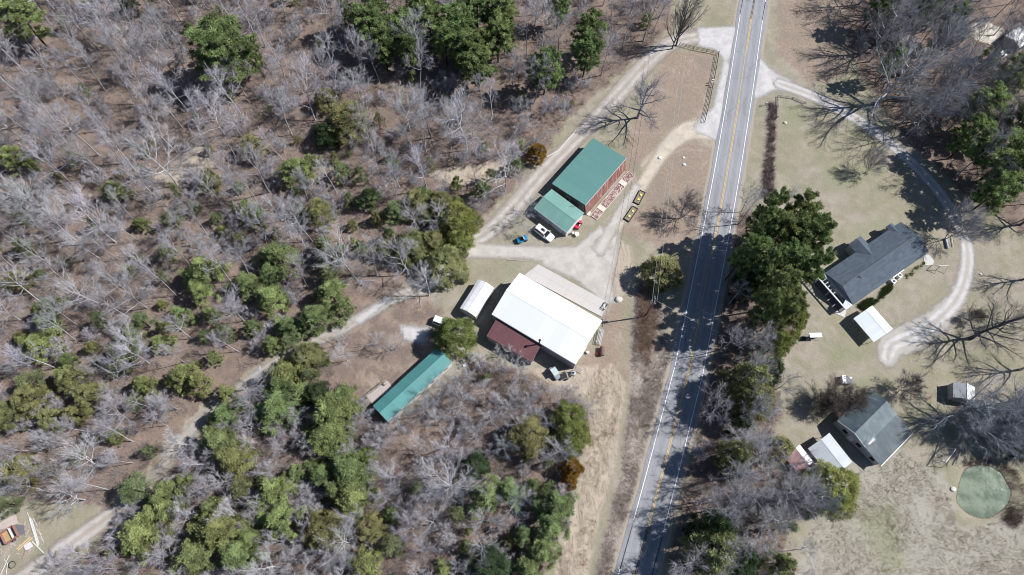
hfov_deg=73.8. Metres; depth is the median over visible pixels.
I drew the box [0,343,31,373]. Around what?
young bare tree
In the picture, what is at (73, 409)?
cedar tree
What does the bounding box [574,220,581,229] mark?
ride on mower
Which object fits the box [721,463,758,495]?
young bare tree
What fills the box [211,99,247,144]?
bare tree
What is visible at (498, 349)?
young bare tree
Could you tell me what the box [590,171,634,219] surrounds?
stone bed
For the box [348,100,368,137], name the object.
bare tree
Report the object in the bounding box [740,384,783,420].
bare tree
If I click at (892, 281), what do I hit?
air conditioner
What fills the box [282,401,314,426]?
young bare tree
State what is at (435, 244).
cedar tree
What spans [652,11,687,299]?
power line
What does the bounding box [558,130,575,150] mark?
curb log
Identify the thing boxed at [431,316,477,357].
cedar tree
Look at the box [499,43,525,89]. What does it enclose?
bare tree
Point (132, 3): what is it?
cedar tree
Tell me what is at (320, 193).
bare shrub
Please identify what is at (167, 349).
bare tree
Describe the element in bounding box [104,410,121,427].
bare shrub
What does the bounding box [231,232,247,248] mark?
pine tree
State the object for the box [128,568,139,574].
young bare tree
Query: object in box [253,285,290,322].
pine tree
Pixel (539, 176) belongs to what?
path
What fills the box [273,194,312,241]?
bare tree
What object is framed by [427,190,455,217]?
cedar tree
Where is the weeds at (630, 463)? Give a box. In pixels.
[594,279,670,574]
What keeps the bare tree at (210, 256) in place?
on the ground at (810, 44)
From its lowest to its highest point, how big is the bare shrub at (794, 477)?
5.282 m
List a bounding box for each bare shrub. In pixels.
[0,109,9,125]
[0,131,16,145]
[0,188,13,207]
[0,383,6,400]
[0,483,11,500]
[2,360,17,374]
[7,416,31,434]
[13,183,36,200]
[14,66,39,87]
[18,101,35,116]
[20,258,42,274]
[20,455,47,480]
[21,315,45,331]
[24,84,44,95]
[24,137,51,158]
[26,203,48,218]
[26,416,48,426]
[28,114,47,130]
[29,430,70,451]
[30,392,63,421]
[32,428,51,441]
[35,71,54,90]
[40,84,57,99]
[40,223,57,238]
[40,335,71,360]
[52,215,74,225]
[53,417,74,428]
[55,103,69,115]
[64,115,85,133]
[64,570,74,574]
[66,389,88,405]
[69,192,98,207]
[70,561,92,574]
[73,295,96,313]
[76,365,93,383]
[78,158,94,177]
[78,166,113,185]
[81,259,97,272]
[81,326,102,340]
[81,422,103,440]
[83,111,100,127]
[92,92,105,103]
[92,98,115,117]
[95,395,120,418]
[95,447,115,469]
[99,220,121,236]
[101,154,114,163]
[104,60,124,79]
[104,199,132,218]
[104,389,117,399]
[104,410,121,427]
[106,314,131,335]
[111,513,126,532]
[119,421,140,436]
[120,129,139,145]
[123,496,149,518]
[123,554,139,570]
[124,394,144,412]
[131,103,146,119]
[135,281,155,296]
[136,14,151,23]
[137,116,152,133]
[141,393,168,420]
[143,188,165,201]
[145,389,161,409]
[146,27,163,37]
[146,549,166,566]
[148,51,160,64]
[149,94,164,108]
[151,247,166,262]
[154,77,171,93]
[154,110,168,119]
[154,520,172,537]
[156,51,167,67]
[162,16,182,38]
[163,74,179,91]
[163,474,184,497]
[164,526,187,549]
[165,494,192,518]
[172,47,189,64]
[172,226,189,239]
[176,170,196,184]
[177,76,196,95]
[177,462,189,475]
[183,178,199,200]
[184,5,200,22]
[185,162,200,177]
[188,237,205,255]
[189,438,211,466]
[196,472,215,493]
[198,80,212,97]
[208,566,220,574]
[216,421,231,430]
[217,501,238,516]
[218,487,232,500]
[219,207,239,227]
[219,566,241,574]
[221,223,241,241]
[224,111,251,135]
[226,294,241,319]
[229,10,247,24]
[229,410,245,427]
[235,482,258,508]
[239,383,260,406]
[243,306,258,316]
[244,235,262,246]
[246,453,270,476]
[247,338,262,357]
[250,149,267,164]
[251,83,266,98]
[251,329,269,347]
[253,8,271,33]
[256,163,279,187]
[259,6,274,23]
[262,52,279,74]
[263,86,281,101]
[264,154,280,165]
[264,320,277,332]
[264,417,286,432]
[266,424,286,442]
[267,167,282,186]
[272,91,295,115]
[272,137,289,153]
[275,467,299,498]
[277,421,305,447]
[278,24,297,41]
[279,565,296,574]
[280,529,306,553]
[282,274,299,288]
[282,284,303,305]
[284,15,295,27]
[286,188,304,205]
[287,23,305,35]
[287,94,302,109]
[288,498,308,521]
[291,6,307,23]
[292,476,317,505]
[295,541,317,565]
[296,477,331,501]
[300,175,331,195]
[304,7,319,21]
[305,496,328,518]
[307,91,317,102]
[311,187,326,199]
[314,224,331,236]
[321,27,334,40]
[322,560,339,574]
[323,187,352,208]
[331,20,342,30]
[331,77,346,90]
[333,542,357,569]
[338,27,352,47]
[339,74,355,91]
[339,176,351,185]
[343,161,353,173]
[346,131,357,151]
[346,395,367,420]
[352,45,370,67]
[353,472,375,490]
[360,92,375,108]
[360,432,377,448]
[360,458,374,478]
[363,164,378,180]
[364,492,379,508]
[364,536,381,550]
[366,421,392,449]
[372,183,395,198]
[377,90,391,103]
[385,128,399,142]
[387,524,410,547]
[391,122,407,135]
[391,503,413,526]
[394,66,409,77]
[397,493,418,515]
[402,142,422,161]
[406,83,424,103]
[407,112,422,126]
[408,168,426,185]
[412,448,431,467]
[418,472,440,495]
[424,75,439,91]
[428,400,444,418]
[430,477,456,509]
[431,448,454,468]
[434,184,451,198]
[435,519,452,538]
[436,69,455,94]
[436,530,457,554]
[437,98,448,110]
[444,556,461,574]
[448,73,470,87]
[448,420,469,441]
[448,445,473,471]
[449,558,478,574]
[454,148,471,165]
[456,407,469,421]
[460,413,474,433]
[460,468,480,488]
[464,142,484,160]
[465,196,486,211]
[468,350,487,370]
[479,143,495,159]
[484,443,498,459]
[486,391,507,414]
[488,524,497,540]
[493,187,507,196]
[494,548,515,571]
[496,513,511,534]
[503,67,516,80]
[506,387,524,401]
[513,91,534,108]
[513,122,527,137]
[514,21,526,36]
[515,52,530,72]
[516,110,531,125]
[517,459,529,478]
[518,446,536,464]
[518,544,532,561]
[519,61,533,77]
[523,488,540,508]
[525,136,539,155]
[525,402,543,422]
[538,92,558,116]
[548,513,572,531]
[551,93,572,109]
[551,481,575,497]
[561,2,573,23]
[562,78,576,90]
[566,393,581,403]
[573,71,594,88]
[599,15,614,31]
[687,437,712,461]
[740,489,768,508]
[773,391,791,411]
[785,467,804,490]
[854,28,871,47]
[859,42,875,58]
[870,23,883,38]
[962,63,983,82]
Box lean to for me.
[487,319,540,364]
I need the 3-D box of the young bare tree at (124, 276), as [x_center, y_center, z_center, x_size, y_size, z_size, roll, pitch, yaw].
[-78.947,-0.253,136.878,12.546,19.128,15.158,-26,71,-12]
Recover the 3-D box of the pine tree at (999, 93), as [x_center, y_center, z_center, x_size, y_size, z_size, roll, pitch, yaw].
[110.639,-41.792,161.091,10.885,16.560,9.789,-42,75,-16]
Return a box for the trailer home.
[373,348,451,423]
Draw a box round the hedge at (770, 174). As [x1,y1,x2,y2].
[758,100,778,196]
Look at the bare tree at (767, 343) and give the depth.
132.93 m
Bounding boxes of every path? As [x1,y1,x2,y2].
[11,26,724,574]
[351,296,430,343]
[459,225,618,303]
[594,183,639,255]
[616,120,713,233]
[694,26,791,139]
[773,79,975,366]
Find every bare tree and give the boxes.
[0,29,22,70]
[0,39,31,75]
[0,40,14,88]
[0,73,58,129]
[0,92,30,139]
[0,169,53,211]
[0,179,56,224]
[0,191,45,232]
[0,225,51,265]
[0,260,38,302]
[0,289,30,324]
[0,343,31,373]
[0,440,40,462]
[0,453,32,502]
[1,10,42,58]
[3,343,55,369]
[7,75,53,119]
[8,96,67,145]
[8,474,48,497]
[16,127,90,184]
[19,43,72,89]
[19,113,66,165]
[24,187,75,247]
[25,429,69,448]
[28,0,70,19]
[28,169,74,203]
[28,246,75,294]
[31,457,74,491]
[34,294,75,324]
[34,308,75,339]
[35,101,98,155]
[36,461,91,520]
[40,543,82,574]
[41,74,72,114]
[45,0,100,51]
[45,12,92,66]
[45,43,80,81]
[45,539,109,569]
[46,413,90,439]
[49,428,111,490]
[50,268,102,312]
[51,132,105,176]
[52,219,113,260]
[53,182,129,249]
[55,181,93,212]
[56,468,110,493]
[61,35,104,90]
[62,0,119,49]
[62,77,105,130]
[70,0,104,33]
[76,281,126,315]
[76,542,119,574]
[77,229,118,259]
[79,352,119,377]
[84,110,123,163]
[85,18,128,68]
[86,21,120,61]
[86,252,122,284]
[89,121,135,170]
[91,412,133,441]
[92,391,137,436]
[95,246,151,330]
[96,378,121,396]
[97,526,122,556]
[98,184,132,217]
[98,332,156,384]
[99,0,129,34]
[99,20,152,74]
[102,314,148,358]
[104,214,138,240]
[105,448,132,465]
[107,64,136,104]
[108,0,147,54]
[111,153,163,200]
[115,53,154,103]
[115,119,195,188]
[115,242,148,269]
[116,389,146,412]
[118,32,154,76]
[124,23,173,72]
[125,78,162,135]
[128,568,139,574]
[132,172,171,209]
[133,254,176,296]
[135,529,177,571]
[138,56,203,109]
[138,63,175,103]
[139,108,176,152]
[140,9,171,56]
[141,4,165,42]
[141,406,166,426]
[147,387,178,410]
[148,23,195,83]
[149,0,181,45]
[149,205,191,245]
[152,93,181,127]
[154,227,189,263]
[154,341,187,367]
[156,0,181,21]
[159,313,192,338]
[159,427,202,462]
[166,501,197,537]
[166,567,186,574]
[167,192,206,232]
[177,448,214,477]
[177,475,208,503]
[180,0,211,16]
[181,89,212,144]
[187,231,211,257]
[188,77,230,145]
[191,125,215,164]
[191,167,221,204]
[196,241,231,281]
[199,0,228,14]
[199,465,236,494]
[202,495,256,529]
[203,57,240,113]
[203,147,239,179]
[204,231,228,259]
[204,283,251,323]
[204,326,238,351]
[205,119,239,163]
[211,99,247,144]
[213,234,253,273]
[216,163,247,203]
[219,56,252,95]
[220,0,271,35]
[221,564,238,574]
[231,171,261,203]
[231,194,275,249]
[231,386,270,426]
[231,404,262,435]
[233,137,277,192]
[235,430,259,453]
[235,546,292,574]
[237,0,265,45]
[241,492,273,527]
[244,562,261,574]
[249,365,273,397]
[250,192,286,222]
[250,529,294,556]
[251,458,278,479]
[253,23,279,64]
[253,126,282,159]
[256,79,292,134]
[262,0,292,17]
[263,201,306,246]
[264,57,282,91]
[265,38,288,83]
[269,435,287,459]
[271,546,313,572]
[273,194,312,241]
[275,50,329,120]
[282,217,312,254]
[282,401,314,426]
[284,251,307,287]
[289,50,307,90]
[290,165,309,200]
[292,555,317,574]
[293,482,318,513]
[295,503,313,543]
[297,433,316,456]
[305,221,381,292]
[306,42,331,85]
[311,513,358,570]
[312,0,339,40]
[313,158,339,192]
[314,27,340,71]
[314,538,344,567]
[316,205,346,240]
[317,60,351,105]
[327,342,355,366]
[331,326,350,345]
[331,502,362,531]
[333,1,353,48]
[337,437,357,455]
[338,25,367,72]
[339,64,367,99]
[345,420,359,436]
[347,0,367,34]
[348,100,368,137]
[351,35,379,81]
[352,74,372,110]
[356,408,379,430]
[357,113,376,154]
[358,129,388,168]
[358,232,384,274]
[360,0,398,23]
[363,332,384,349]
[366,434,390,464]
[366,458,406,492]
[368,478,401,512]
[375,236,420,285]
[376,148,404,186]
[380,159,404,200]
[381,80,426,142]
[384,333,408,355]
[384,414,410,442]
[388,4,432,68]
[394,509,421,544]
[396,195,427,234]
[397,261,443,302]
[400,404,422,419]
[401,81,445,138]
[402,141,450,189]
[403,39,436,87]
[404,430,435,458]
[405,482,433,521]
[406,559,424,574]
[407,394,432,425]
[407,455,447,491]
[409,505,451,545]
[409,534,443,560]
[412,99,435,152]
[413,452,494,513]
[419,198,449,231]
[419,388,436,403]
[422,375,453,409]
[423,405,458,432]
[429,423,462,462]
[431,86,497,149]
[435,90,468,136]
[437,379,456,398]
[439,124,463,160]
[445,361,473,397]
[448,381,477,420]
[455,92,486,134]
[459,506,504,531]
[460,365,476,384]
[464,524,506,567]
[467,421,485,450]
[471,379,493,402]
[472,73,489,105]
[477,77,499,120]
[477,407,508,431]
[479,130,528,203]
[487,352,509,373]
[491,343,504,357]
[492,479,535,528]
[494,392,528,416]
[494,433,520,459]
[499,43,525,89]
[501,343,514,359]
[502,413,529,437]
[504,136,517,150]
[506,351,530,391]
[508,95,529,115]
[508,210,519,227]
[513,3,540,56]
[514,209,536,222]
[519,389,542,416]
[520,223,532,235]
[523,381,549,400]
[524,0,553,25]
[524,198,536,215]
[525,115,540,128]
[527,53,555,103]
[530,0,558,45]
[534,431,581,471]
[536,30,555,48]
[539,126,554,143]
[540,409,557,428]
[547,12,571,61]
[548,380,579,406]
[559,97,572,118]
[572,0,590,39]
[577,398,599,423]
[593,26,622,75]
[601,71,669,132]
[608,0,635,19]
[620,0,646,48]
[642,0,671,40]
[653,0,672,32]
[661,184,705,227]
[662,1,695,48]
[668,560,692,574]
[671,537,718,574]
[675,0,709,45]
[691,485,721,515]
[699,380,736,425]
[702,542,743,569]
[703,553,741,574]
[704,489,748,535]
[706,490,748,529]
[708,474,742,508]
[709,478,728,508]
[710,530,750,559]
[715,454,763,497]
[718,322,747,354]
[718,429,760,463]
[719,422,765,446]
[719,475,762,514]
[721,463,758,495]
[728,279,754,304]
[729,395,773,422]
[729,459,763,488]
[735,532,767,570]
[736,322,753,341]
[736,350,765,381]
[736,415,755,439]
[737,318,779,349]
[738,180,767,211]
[738,187,765,223]
[738,477,778,520]
[739,515,782,550]
[740,325,771,350]
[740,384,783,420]
[743,428,774,461]
[744,366,769,393]
[744,503,790,532]
[747,435,785,470]
[747,504,803,533]
[748,334,777,359]
[749,353,785,380]
[750,418,779,446]
[751,460,779,493]
[753,442,768,462]
[758,541,784,574]
[764,484,794,514]
[766,407,782,428]
[767,445,830,478]
[768,470,829,525]
[770,478,803,521]
[772,462,800,481]
[773,366,801,399]
[784,183,800,208]
[785,534,819,565]
[786,471,829,511]
[793,480,846,517]
[799,561,815,574]
[855,0,929,53]
[855,20,967,133]
[858,146,892,176]
[867,8,921,62]
[879,0,928,41]
[884,0,937,28]
[885,6,936,64]
[891,0,959,31]
[892,0,953,44]
[895,45,944,101]
[896,85,937,125]
[903,52,972,101]
[904,83,966,139]
[911,13,983,77]
[913,27,950,79]
[916,366,1023,457]
[918,0,964,46]
[920,69,980,123]
[923,0,996,74]
[924,0,976,42]
[929,42,985,100]
[929,71,983,123]
[931,11,988,67]
[941,198,998,243]
[945,88,993,131]
[946,35,1018,102]
[950,100,993,142]
[956,122,1017,176]
[956,294,1023,362]
[961,16,1001,67]
[965,56,1021,103]
[970,156,1021,195]
[972,373,1023,435]
[980,7,1023,74]
[981,26,1023,85]
[981,99,1021,136]
[983,79,1023,129]
[993,0,1023,35]
[994,55,1023,85]
[995,25,1023,72]
[995,93,1023,140]
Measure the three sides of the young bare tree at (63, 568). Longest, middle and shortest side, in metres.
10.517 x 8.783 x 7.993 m
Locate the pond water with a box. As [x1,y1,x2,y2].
[957,465,1009,517]
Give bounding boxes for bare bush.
[808,370,869,419]
[812,385,845,415]
[841,382,874,414]
[895,366,928,403]
[936,395,1010,453]
[966,305,990,323]
[972,390,1023,462]
[985,384,1023,431]
[985,420,1023,464]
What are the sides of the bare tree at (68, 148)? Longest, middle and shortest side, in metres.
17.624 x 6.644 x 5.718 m
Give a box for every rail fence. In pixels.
[679,43,719,121]
[777,95,805,117]
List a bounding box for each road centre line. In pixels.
[634,0,754,574]
[636,1,754,574]
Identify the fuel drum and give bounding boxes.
[599,346,603,355]
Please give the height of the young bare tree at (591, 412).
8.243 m
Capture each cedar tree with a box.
[0,400,32,431]
[0,452,46,494]
[5,268,38,294]
[8,382,60,419]
[13,210,33,228]
[36,407,65,432]
[54,365,95,400]
[62,405,89,427]
[72,382,114,417]
[118,0,142,18]
[239,134,268,163]
[287,340,330,381]
[301,506,350,552]
[304,196,339,230]
[305,381,331,406]
[313,87,339,117]
[314,122,340,151]
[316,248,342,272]
[322,99,373,147]
[354,509,387,546]
[360,445,378,466]
[393,229,431,271]
[402,188,431,223]
[418,229,446,258]
[423,244,470,290]
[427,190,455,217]
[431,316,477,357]
[434,200,484,248]
[443,228,475,256]
[461,450,490,481]
[465,539,515,574]
[502,412,551,464]
[525,142,546,165]
[548,397,588,437]
[548,414,593,459]
[559,456,584,478]
[560,471,578,489]
[639,253,684,295]
[676,519,746,574]
[682,519,710,546]
[690,508,734,544]
[706,542,759,574]
[709,516,739,547]
[714,438,756,474]
[716,360,775,409]
[716,446,752,480]
[719,380,760,413]
[723,381,777,429]
[724,409,753,438]
[727,265,763,304]
[740,356,785,388]
[747,328,793,360]
[759,302,809,346]
[761,435,795,465]
[800,457,861,520]
[944,26,966,47]
[973,45,1000,69]
[995,429,1023,464]
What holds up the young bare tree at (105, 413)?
on the ground at (810, 44)
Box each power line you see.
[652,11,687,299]
[657,10,691,299]
[659,302,875,399]
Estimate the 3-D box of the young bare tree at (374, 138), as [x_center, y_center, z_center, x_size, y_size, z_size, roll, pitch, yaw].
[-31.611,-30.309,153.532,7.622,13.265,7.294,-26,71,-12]
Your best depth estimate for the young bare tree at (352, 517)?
123.39 m
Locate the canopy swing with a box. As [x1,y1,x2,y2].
[800,333,821,340]
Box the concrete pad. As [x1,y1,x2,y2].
[525,264,608,316]
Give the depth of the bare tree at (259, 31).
159.66 m
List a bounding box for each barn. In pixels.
[492,273,601,368]
[552,138,626,214]
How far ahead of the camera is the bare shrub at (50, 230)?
148.52 m
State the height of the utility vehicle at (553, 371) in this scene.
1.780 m
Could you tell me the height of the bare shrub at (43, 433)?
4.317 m
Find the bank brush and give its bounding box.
[962,454,1023,528]
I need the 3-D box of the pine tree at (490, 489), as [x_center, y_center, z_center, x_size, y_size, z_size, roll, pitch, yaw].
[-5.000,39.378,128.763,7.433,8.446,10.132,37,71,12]
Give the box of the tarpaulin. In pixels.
[15,525,24,534]
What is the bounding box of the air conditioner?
[888,279,896,284]
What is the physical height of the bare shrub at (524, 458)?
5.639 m
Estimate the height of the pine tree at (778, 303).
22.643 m
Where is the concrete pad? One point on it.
(562, 286)
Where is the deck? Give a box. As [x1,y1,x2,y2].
[364,379,392,406]
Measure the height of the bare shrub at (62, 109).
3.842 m
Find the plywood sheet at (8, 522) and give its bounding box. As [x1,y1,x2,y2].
[0,515,17,529]
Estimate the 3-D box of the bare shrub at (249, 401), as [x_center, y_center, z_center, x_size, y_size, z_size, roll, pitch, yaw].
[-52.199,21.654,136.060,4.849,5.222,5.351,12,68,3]
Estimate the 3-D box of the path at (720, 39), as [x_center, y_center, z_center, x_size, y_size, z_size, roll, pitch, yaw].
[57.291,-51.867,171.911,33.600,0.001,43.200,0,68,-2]
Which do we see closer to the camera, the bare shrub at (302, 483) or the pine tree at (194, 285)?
the bare shrub at (302, 483)
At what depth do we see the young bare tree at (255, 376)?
133.21 m
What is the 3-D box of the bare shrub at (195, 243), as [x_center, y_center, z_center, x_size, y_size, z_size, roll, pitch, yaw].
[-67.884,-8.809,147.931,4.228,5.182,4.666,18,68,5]
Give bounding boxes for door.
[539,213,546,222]
[552,223,560,232]
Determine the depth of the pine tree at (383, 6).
165.52 m
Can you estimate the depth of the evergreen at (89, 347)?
138.49 m
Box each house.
[814,222,928,312]
[832,389,912,465]
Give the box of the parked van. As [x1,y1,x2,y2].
[432,315,442,325]
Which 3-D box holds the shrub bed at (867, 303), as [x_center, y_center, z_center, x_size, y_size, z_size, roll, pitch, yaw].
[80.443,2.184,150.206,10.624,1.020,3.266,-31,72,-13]
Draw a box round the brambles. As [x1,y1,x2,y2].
[633,283,663,367]
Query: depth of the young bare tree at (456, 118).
150.41 m
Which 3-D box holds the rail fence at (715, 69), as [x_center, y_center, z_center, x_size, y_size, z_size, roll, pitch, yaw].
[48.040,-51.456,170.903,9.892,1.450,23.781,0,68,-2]
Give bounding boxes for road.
[614,0,768,574]
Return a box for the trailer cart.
[840,375,852,384]
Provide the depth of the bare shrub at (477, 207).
153.97 m
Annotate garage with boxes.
[534,189,583,235]
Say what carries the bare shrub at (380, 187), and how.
on the ground at (810, 44)
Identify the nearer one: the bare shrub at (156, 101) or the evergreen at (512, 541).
the evergreen at (512, 541)
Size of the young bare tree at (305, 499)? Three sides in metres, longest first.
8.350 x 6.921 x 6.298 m
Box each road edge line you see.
[618,0,763,574]
[620,0,765,574]
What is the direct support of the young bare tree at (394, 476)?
on the ground at (810, 44)
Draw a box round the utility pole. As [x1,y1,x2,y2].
[644,296,655,316]
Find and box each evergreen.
[12,330,28,347]
[34,269,46,280]
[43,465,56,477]
[46,170,64,185]
[58,352,81,367]
[61,257,73,267]
[68,451,85,464]
[77,81,93,97]
[82,341,103,357]
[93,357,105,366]
[104,428,126,445]
[104,546,120,557]
[121,547,132,558]
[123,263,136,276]
[131,217,152,233]
[131,251,141,261]
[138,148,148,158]
[144,537,158,558]
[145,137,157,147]
[156,300,169,310]
[164,377,177,389]
[173,202,184,212]
[183,22,193,32]
[184,276,193,287]
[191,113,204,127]
[198,329,214,343]
[203,145,214,156]
[209,212,223,225]
[217,224,230,236]
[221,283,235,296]
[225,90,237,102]
[227,201,238,213]
[232,181,245,195]
[269,226,283,240]
[275,0,293,4]
[292,186,301,197]
[293,135,302,145]
[301,396,309,406]
[308,298,316,304]
[316,38,323,48]
[329,151,340,162]
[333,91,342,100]
[333,136,342,148]
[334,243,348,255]
[347,219,358,232]
[348,237,356,246]
[371,211,383,228]
[383,505,400,524]
[408,69,418,84]
[422,215,432,226]
[453,195,464,212]
[458,539,473,555]
[464,525,473,537]
[479,141,487,151]
[480,373,490,385]
[502,533,516,549]
[515,138,526,155]
[519,90,525,99]
[526,478,541,492]
[541,459,552,470]
[640,13,651,28]
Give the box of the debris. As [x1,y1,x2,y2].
[0,521,45,556]
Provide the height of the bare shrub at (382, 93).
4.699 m
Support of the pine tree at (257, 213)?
on the ground at (810, 44)
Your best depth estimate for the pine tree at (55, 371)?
134.46 m
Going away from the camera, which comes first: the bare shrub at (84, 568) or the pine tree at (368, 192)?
the bare shrub at (84, 568)
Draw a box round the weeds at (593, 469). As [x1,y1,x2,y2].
[558,370,624,574]
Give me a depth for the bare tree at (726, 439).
126.09 m
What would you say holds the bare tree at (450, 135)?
on the ground at (810, 44)
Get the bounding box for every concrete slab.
[834,310,845,316]
[923,254,933,264]
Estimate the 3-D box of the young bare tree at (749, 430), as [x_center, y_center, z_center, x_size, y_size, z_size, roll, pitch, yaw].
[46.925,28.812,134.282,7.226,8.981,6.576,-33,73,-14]
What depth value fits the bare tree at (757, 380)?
129.54 m
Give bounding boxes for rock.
[615,296,622,302]
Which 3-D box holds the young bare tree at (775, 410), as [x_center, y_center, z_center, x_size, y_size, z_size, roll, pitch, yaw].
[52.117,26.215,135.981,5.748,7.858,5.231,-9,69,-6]
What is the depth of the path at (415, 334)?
144.83 m
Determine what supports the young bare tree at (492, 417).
on the ground at (810, 44)
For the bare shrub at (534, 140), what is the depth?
159.56 m
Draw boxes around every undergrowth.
[0,0,669,508]
[63,358,590,574]
[668,214,804,574]
[846,0,1023,230]
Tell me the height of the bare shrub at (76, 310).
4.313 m
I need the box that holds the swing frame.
[934,447,955,465]
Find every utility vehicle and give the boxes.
[516,235,527,243]
[548,366,559,379]
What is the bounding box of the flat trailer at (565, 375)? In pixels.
[560,371,571,380]
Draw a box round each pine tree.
[0,0,51,47]
[0,145,32,177]
[0,277,19,297]
[0,494,25,517]
[10,237,33,254]
[13,367,50,398]
[17,331,44,355]
[19,240,39,260]
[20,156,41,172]
[21,326,66,364]
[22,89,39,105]
[29,295,70,327]
[33,314,65,341]
[51,364,77,389]
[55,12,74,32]
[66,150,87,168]
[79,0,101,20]
[85,216,108,234]
[89,311,112,331]
[97,180,136,205]
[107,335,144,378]
[115,502,175,565]
[117,469,156,506]
[122,323,148,349]
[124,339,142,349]
[130,375,160,394]
[131,310,160,332]
[132,378,159,398]
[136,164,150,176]
[141,445,157,459]
[141,493,176,535]
[147,475,192,529]
[149,335,177,353]
[155,269,171,284]
[155,321,174,335]
[156,243,183,270]
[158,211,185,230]
[166,359,203,395]
[168,182,184,199]
[169,305,198,328]
[169,537,223,574]
[174,471,195,489]
[178,254,232,291]
[184,11,263,82]
[186,276,222,306]
[186,494,258,551]
[187,200,202,214]
[188,370,214,399]
[194,511,226,526]
[198,167,223,193]
[199,418,250,459]
[200,307,221,328]
[201,496,222,513]
[207,350,223,366]
[207,398,245,430]
[208,440,261,485]
[215,322,236,343]
[215,527,268,573]
[217,384,241,406]
[229,473,255,500]
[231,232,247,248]
[231,271,263,303]
[238,198,259,224]
[238,519,269,552]
[243,318,266,338]
[244,40,264,78]
[246,272,269,291]
[246,469,301,512]
[247,204,268,229]
[247,382,308,436]
[252,239,301,279]
[252,500,310,543]
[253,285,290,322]
[258,260,285,285]
[258,370,305,398]
[260,335,288,355]
[262,356,314,394]
[272,315,305,342]
[273,156,317,192]
[280,333,298,352]
[285,460,311,486]
[292,201,307,217]
[293,299,347,338]
[297,416,357,456]
[301,153,324,175]
[301,369,319,383]
[301,388,355,449]
[306,456,333,488]
[311,235,336,261]
[311,274,348,314]
[318,263,342,281]
[321,271,336,284]
[321,476,343,510]
[327,385,365,432]
[327,445,378,498]
[332,160,351,184]
[332,382,354,404]
[333,297,356,318]
[335,472,382,523]
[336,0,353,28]
[343,191,357,211]
[346,543,383,574]
[348,0,386,43]
[350,165,368,184]
[352,238,368,255]
[356,187,383,211]
[362,0,390,24]
[366,23,398,70]
[373,111,384,129]
[375,241,394,261]
[377,533,405,558]
[379,200,406,225]
[382,227,395,242]
[386,5,423,54]
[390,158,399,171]
[397,31,420,70]
[405,0,435,22]
[409,481,425,495]
[411,0,446,49]
[415,185,439,209]
[426,157,437,173]
[429,17,455,66]
[436,557,451,574]
[443,0,479,43]
[445,506,465,525]
[447,26,485,69]
[450,175,462,195]
[458,43,498,91]
[462,0,496,30]
[466,473,503,520]
[470,180,491,198]
[473,25,493,59]
[482,0,519,34]
[482,168,494,183]
[483,10,517,62]
[493,7,515,54]
[496,474,525,513]
[507,156,525,173]
[512,525,535,552]
[513,547,543,574]
[525,45,565,94]
[526,536,562,571]
[531,479,579,521]
[533,509,570,548]
[546,0,571,28]
[570,6,609,53]
[570,28,604,76]
[725,232,768,278]
[736,236,789,291]
[740,205,785,250]
[742,288,786,330]
[745,185,790,234]
[749,264,803,308]
[755,547,797,574]
[759,286,809,330]
[762,209,807,253]
[762,236,811,281]
[773,517,799,536]
[775,210,826,260]
[777,186,824,237]
[786,246,837,291]
[793,211,837,262]
[862,0,897,30]
[875,42,910,83]
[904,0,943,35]
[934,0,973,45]
[945,112,998,159]
[961,80,1013,124]
[968,126,1023,183]
[969,169,1023,216]
[986,52,1023,93]
[998,102,1023,138]
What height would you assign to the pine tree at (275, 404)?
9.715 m
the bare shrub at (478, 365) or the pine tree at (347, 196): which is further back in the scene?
the pine tree at (347, 196)
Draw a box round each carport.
[805,433,851,476]
[850,306,891,342]
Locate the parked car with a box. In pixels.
[534,223,554,241]
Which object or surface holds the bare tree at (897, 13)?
on the ground at (810, 44)
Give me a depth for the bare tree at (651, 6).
165.28 m
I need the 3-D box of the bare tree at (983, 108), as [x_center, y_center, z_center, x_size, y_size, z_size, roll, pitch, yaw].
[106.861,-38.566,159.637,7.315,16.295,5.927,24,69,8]
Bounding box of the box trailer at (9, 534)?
[0,525,19,544]
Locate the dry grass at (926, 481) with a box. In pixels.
[802,451,1023,574]
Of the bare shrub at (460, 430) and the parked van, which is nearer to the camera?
the bare shrub at (460, 430)
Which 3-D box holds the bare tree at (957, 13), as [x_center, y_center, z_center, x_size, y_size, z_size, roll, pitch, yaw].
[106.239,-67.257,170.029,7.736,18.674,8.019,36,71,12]
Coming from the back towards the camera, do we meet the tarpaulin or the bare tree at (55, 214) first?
the bare tree at (55, 214)
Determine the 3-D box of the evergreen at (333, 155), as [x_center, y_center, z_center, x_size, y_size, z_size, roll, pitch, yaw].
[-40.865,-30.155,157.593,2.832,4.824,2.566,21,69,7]
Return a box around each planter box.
[624,206,637,221]
[633,190,645,204]
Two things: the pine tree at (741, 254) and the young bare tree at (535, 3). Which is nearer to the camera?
the pine tree at (741, 254)
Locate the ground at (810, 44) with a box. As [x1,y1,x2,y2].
[0,0,1023,574]
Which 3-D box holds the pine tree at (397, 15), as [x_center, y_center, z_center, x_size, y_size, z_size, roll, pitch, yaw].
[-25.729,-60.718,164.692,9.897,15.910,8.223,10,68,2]
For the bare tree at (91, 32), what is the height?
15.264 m
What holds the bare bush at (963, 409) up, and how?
on the ground at (810, 44)
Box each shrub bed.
[857,283,893,310]
[905,261,926,277]
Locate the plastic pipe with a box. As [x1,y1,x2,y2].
[29,517,38,545]
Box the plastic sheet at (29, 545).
[24,542,32,549]
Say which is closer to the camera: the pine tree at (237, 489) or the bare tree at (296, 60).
the pine tree at (237, 489)
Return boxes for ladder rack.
[596,328,603,344]
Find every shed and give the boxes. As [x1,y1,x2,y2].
[460,280,493,319]
[782,445,812,472]
[947,382,974,403]
[1000,25,1023,51]

